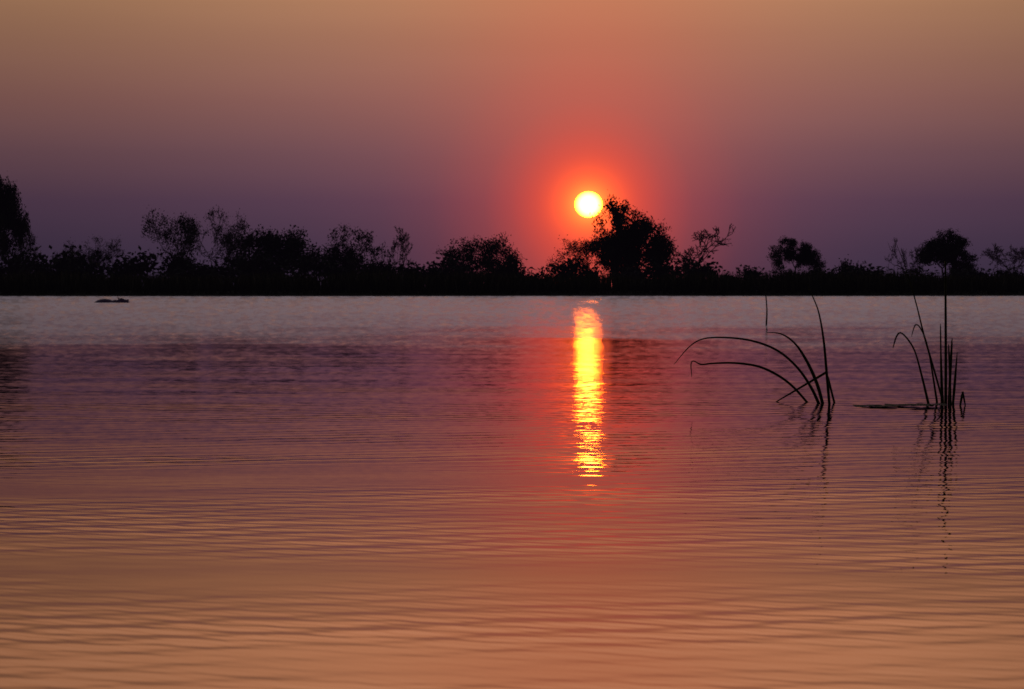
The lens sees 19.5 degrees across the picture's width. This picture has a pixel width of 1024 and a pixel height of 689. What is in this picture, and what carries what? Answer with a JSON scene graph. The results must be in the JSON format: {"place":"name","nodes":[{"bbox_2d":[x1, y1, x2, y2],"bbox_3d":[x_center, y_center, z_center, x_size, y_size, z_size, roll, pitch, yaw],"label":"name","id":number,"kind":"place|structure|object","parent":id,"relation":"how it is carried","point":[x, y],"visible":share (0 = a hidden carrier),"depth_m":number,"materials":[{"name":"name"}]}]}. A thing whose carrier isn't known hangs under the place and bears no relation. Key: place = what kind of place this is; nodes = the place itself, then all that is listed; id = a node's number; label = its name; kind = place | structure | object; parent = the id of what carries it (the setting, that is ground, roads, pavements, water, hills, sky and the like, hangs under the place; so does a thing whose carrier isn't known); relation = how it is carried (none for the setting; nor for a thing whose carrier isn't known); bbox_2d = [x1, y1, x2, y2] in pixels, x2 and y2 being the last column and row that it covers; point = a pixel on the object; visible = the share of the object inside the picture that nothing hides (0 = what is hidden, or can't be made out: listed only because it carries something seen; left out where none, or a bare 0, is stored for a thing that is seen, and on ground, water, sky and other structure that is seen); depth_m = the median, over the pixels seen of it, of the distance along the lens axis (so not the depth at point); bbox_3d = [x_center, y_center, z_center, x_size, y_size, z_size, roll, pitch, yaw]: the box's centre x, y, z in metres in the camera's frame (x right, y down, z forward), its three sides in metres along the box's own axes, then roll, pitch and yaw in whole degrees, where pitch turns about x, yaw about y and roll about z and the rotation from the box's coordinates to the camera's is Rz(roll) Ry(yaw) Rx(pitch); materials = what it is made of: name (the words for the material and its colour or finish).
{"place":"outdoors","nodes":[
{"label":"outdoors","id":0,"kind":"place"},
{"bbox_2d":[0,296,1023,688],"bbox_3d":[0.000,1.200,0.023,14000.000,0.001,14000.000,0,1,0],"label":"water","id":1,"kind":"structure","parent":0,"point":[404,492],"depth_m":17.36,"materials":[{"name":"orange liquid"}]},
{"bbox_2d":[94,298,129,302],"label":"hippo","id":2,"kind":"object","parent":1,"relation":"on","point":[121,300],"visible":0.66,"depth_m":229.54,"materials":[{"name":"black"}]},
{"bbox_2d":[674,283,834,404],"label":"reeds","id":3,"kind":"object","parent":1,"relation":"in","point":[828,383],"visible":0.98,"depth_m":30.79,"materials":[{"name":"black plant"}]},
{"bbox_2d":[765,287,767,325],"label":"reed","id":4,"kind":"object","parent":1,"relation":"in","point":[766,308],"visible":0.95,"depth_m":93.08,"materials":[{"name":"black plant"}]},
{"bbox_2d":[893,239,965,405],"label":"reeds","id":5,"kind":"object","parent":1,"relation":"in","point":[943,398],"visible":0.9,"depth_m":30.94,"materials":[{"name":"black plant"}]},
{"bbox_2d":[0,290,1023,295],"bbox_3d":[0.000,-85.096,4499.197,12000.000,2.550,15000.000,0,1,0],"label":"ground","id":6,"kind":"structure","parent":0,"point":[610,293],"depth_m":398.74,"materials":[{"name":"soil"}]},
{"bbox_2d":[0,249,16,274],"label":"bush","id":7,"kind":"object","parent":6,"relation":"on","point":[8,264],"visible":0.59,"depth_m":420.31,"materials":[{"name":"black plant"}]},
{"bbox_2d":[0,175,30,265],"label":"umbrella tree","id":8,"kind":"object","parent":6,"relation":"on","point":[12,221],"visible":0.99,"depth_m":430.57,"materials":[{"name":"black plant"}]},
{"bbox_2d":[16,230,37,257],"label":"sparse tree","id":9,"kind":"object","parent":6,"relation":"on","point":[30,241],"visible":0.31,"depth_m":443.82,"materials":[{"name":"black plant"}]},
{"bbox_2d":[0,242,61,282],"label":"bush","id":10,"kind":"object","parent":6,"relation":"on","point":[20,263],"visible":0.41,"depth_m":419.87,"materials":[{"name":"black plant"}]},
{"bbox_2d":[51,237,86,263],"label":"sparse tree","id":11,"kind":"object","parent":6,"relation":"on","point":[72,248],"visible":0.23,"depth_m":434.35,"materials":[{"name":"black plant"}]},
{"bbox_2d":[41,244,119,282],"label":"bush","id":12,"kind":"object","parent":6,"relation":"on","point":[71,263],"visible":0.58,"depth_m":416.25,"materials":[{"name":"black plant"}]},
{"bbox_2d":[74,234,125,271],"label":"sparse tree","id":13,"kind":"object","parent":6,"relation":"on","point":[99,253],"visible":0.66,"depth_m":439.89,"materials":[{"name":"black plant"}]},
{"bbox_2d":[98,246,170,287],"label":"bush","id":14,"kind":"object","parent":6,"relation":"on","point":[125,267],"visible":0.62,"depth_m":424.81,"materials":[{"name":"black plant"}]},
{"bbox_2d":[141,205,215,274],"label":"sparse tree","id":15,"kind":"object","parent":6,"relation":"on","point":[185,225],"visible":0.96,"depth_m":438.73,"materials":[{"name":"black plant"}]},
{"bbox_2d":[157,243,203,276],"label":"bush","id":16,"kind":"object","parent":6,"relation":"on","point":[175,262],"visible":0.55,"depth_m":427.64,"materials":[{"name":"black plant"}]},
{"bbox_2d":[152,259,252,281],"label":"bush","id":17,"kind":"object","parent":6,"relation":"on","point":[208,270],"visible":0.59,"depth_m":418.48,"materials":[{"name":"black plant"}]},
{"bbox_2d":[188,205,248,266],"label":"sparse tree","id":18,"kind":"object","parent":6,"relation":"on","point":[228,239],"visible":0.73,"depth_m":446.11,"materials":[{"name":"black plant"}]},
{"bbox_2d":[216,248,290,288],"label":"bush","id":19,"kind":"object","parent":6,"relation":"on","point":[263,262],"visible":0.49,"depth_m":427.04,"materials":[{"name":"black plant"}]},
{"bbox_2d":[230,224,332,273],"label":"dense tree","id":20,"kind":"object","parent":6,"relation":"on","point":[293,244],"visible":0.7,"depth_m":433.58,"materials":[{"name":"black plant"}]},
{"bbox_2d":[320,223,387,277],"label":"dense tree","id":21,"kind":"object","parent":6,"relation":"on","point":[336,254],"visible":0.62,"depth_m":439.01,"materials":[{"name":"black plant"}]},
{"bbox_2d":[355,254,401,279],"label":"bush","id":22,"kind":"object","parent":6,"relation":"on","point":[373,265],"visible":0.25,"depth_m":426.66,"materials":[{"name":"black plant"}]},
{"bbox_2d":[369,225,415,268],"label":"bare tree","id":23,"kind":"object","parent":6,"relation":"on","point":[401,245],"visible":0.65,"depth_m":443.95,"materials":[{"name":"black plant"}]},
{"bbox_2d":[388,254,429,280],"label":"bush","id":24,"kind":"object","parent":6,"relation":"on","point":[405,269],"visible":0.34,"depth_m":427.37,"materials":[{"name":"black plant"}]},
{"bbox_2d":[416,251,483,283],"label":"bush","id":25,"kind":"object","parent":6,"relation":"on","point":[453,265],"visible":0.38,"depth_m":426.28,"materials":[{"name":"black plant"}]},
{"bbox_2d":[436,233,527,273],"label":"dense tree","id":26,"kind":"object","parent":6,"relation":"on","point":[483,261],"visible":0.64,"depth_m":433.28,"materials":[{"name":"black plant"}]},
{"bbox_2d":[485,250,528,278],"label":"bush","id":27,"kind":"object","parent":6,"relation":"on","point":[509,265],"visible":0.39,"depth_m":416.10,"materials":[{"name":"black plant"}]},
{"bbox_2d":[0,267,1023,293],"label":"reed bed","id":28,"kind":"object","parent":6,"relation":"on","point":[830,282],"visible":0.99,"depth_m":400.66,"materials":[{"name":"black plant"}]},
{"bbox_2d":[519,262,550,288],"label":"bush","id":29,"kind":"object","parent":6,"relation":"on","point":[525,271],"visible":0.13,"depth_m":418.63,"materials":[{"name":"black plant"}]},
{"bbox_2d":[538,252,604,282],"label":"bush","id":30,"kind":"object","parent":6,"relation":"on","point":[571,267],"visible":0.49,"depth_m":424.47,"materials":[{"name":"black plant"}]},
{"bbox_2d":[547,234,597,267],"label":"sparse tree","id":31,"kind":"object","parent":6,"relation":"on","point":[578,249],"visible":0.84,"depth_m":438.78,"materials":[{"name":"black plant"}]},
{"bbox_2d":[587,230,646,276],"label":"dense tree","id":32,"kind":"object","parent":6,"relation":"on","point":[610,254],"visible":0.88,"depth_m":431.12,"materials":[{"name":"black plant"}]},
{"bbox_2d":[586,189,678,266],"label":"dense tree","id":33,"kind":"object","parent":6,"relation":"on","point":[635,235],"visible":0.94,"depth_m":435.42,"materials":[{"name":"black plant"}]},
{"bbox_2d":[622,255,682,279],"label":"bush","id":34,"kind":"object","parent":6,"relation":"on","point":[664,271],"visible":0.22,"depth_m":427.27,"materials":[{"name":"black plant"}]},
{"bbox_2d":[641,223,735,275],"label":"bare tree","id":35,"kind":"object","parent":6,"relation":"on","point":[702,236],"visible":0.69,"depth_m":429.92,"materials":[{"name":"black plant"}]},
{"bbox_2d":[660,252,725,280],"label":"bush","id":36,"kind":"object","parent":6,"relation":"on","point":[693,267],"visible":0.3,"depth_m":414.81,"materials":[{"name":"black plant"}]},
{"bbox_2d":[718,264,767,289],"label":"bush","id":37,"kind":"object","parent":6,"relation":"on","point":[745,271],"visible":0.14,"depth_m":415.07,"materials":[{"name":"black plant"}]},
{"bbox_2d":[767,266,805,281],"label":"bush","id":38,"kind":"object","parent":6,"relation":"on","point":[784,270],"visible":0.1,"depth_m":423.58,"materials":[{"name":"black plant"}]},
{"bbox_2d":[766,235,825,271],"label":"umbrella tree","id":39,"kind":"object","parent":6,"relation":"on","point":[807,257],"visible":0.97,"depth_m":459.94,"materials":[{"name":"black plant"}]},
{"bbox_2d":[804,265,848,276],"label":"bush","id":40,"kind":"object","parent":6,"relation":"on","point":[821,269],"visible":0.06,"depth_m":427.74,"materials":[{"name":"black plant"}]},
{"bbox_2d":[834,254,866,272],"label":"tree","id":41,"kind":"object","parent":6,"relation":"on","point":[843,263],"visible":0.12,"depth_m":450.14,"materials":[{"name":"black plant"}]},
{"bbox_2d":[833,263,899,280],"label":"bush","id":42,"kind":"object","parent":6,"relation":"on","point":[853,268],"visible":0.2,"depth_m":425.49,"materials":[{"name":"black plant"}]},
{"bbox_2d":[884,238,923,275],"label":"bare tree","id":43,"kind":"object","parent":6,"relation":"on","point":[903,255],"visible":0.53,"depth_m":509.35,"materials":[{"name":"black plant"}]},
{"bbox_2d":[884,263,938,282],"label":"bush","id":44,"kind":"object","parent":6,"relation":"on","point":[917,270],"visible":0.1,"depth_m":420.48,"materials":[{"name":"black plant"}]},
{"bbox_2d":[914,228,980,274],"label":"umbrella tree","id":45,"kind":"object","parent":6,"relation":"on","point":[947,248],"visible":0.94,"depth_m":467.76,"materials":[{"name":"black plant"}]},
{"bbox_2d":[941,266,992,281],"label":"bush","id":46,"kind":"object","parent":6,"relation":"on","point":[960,272],"visible":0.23,"depth_m":428.64,"materials":[{"name":"black plant"}]},
{"bbox_2d":[976,265,1023,282],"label":"bush","id":47,"kind":"object","parent":6,"relation":"on","point":[1007,271],"visible":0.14,"depth_m":424.63,"materials":[{"name":"black plant"}]},
{"bbox_2d":[980,243,1023,272],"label":"bare tree","id":48,"kind":"object","parent":6,"relation":"on","point":[995,258],"visible":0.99,"depth_m":477.84,"materials":[{"name":"black plant"}]},
{"bbox_2d":[0,0,1023,286],"label":"sky","id":49,"kind":"structure","parent":0,"point":[842,128],"materials":[{"name":"purple"}]},
{"bbox_2d":[853,403,946,406],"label":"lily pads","id":50,"kind":"object","parent":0,"point":[900,405],"visible":1,"depth_m":29.93,"materials":[{"name":"black plant"}]}
]}

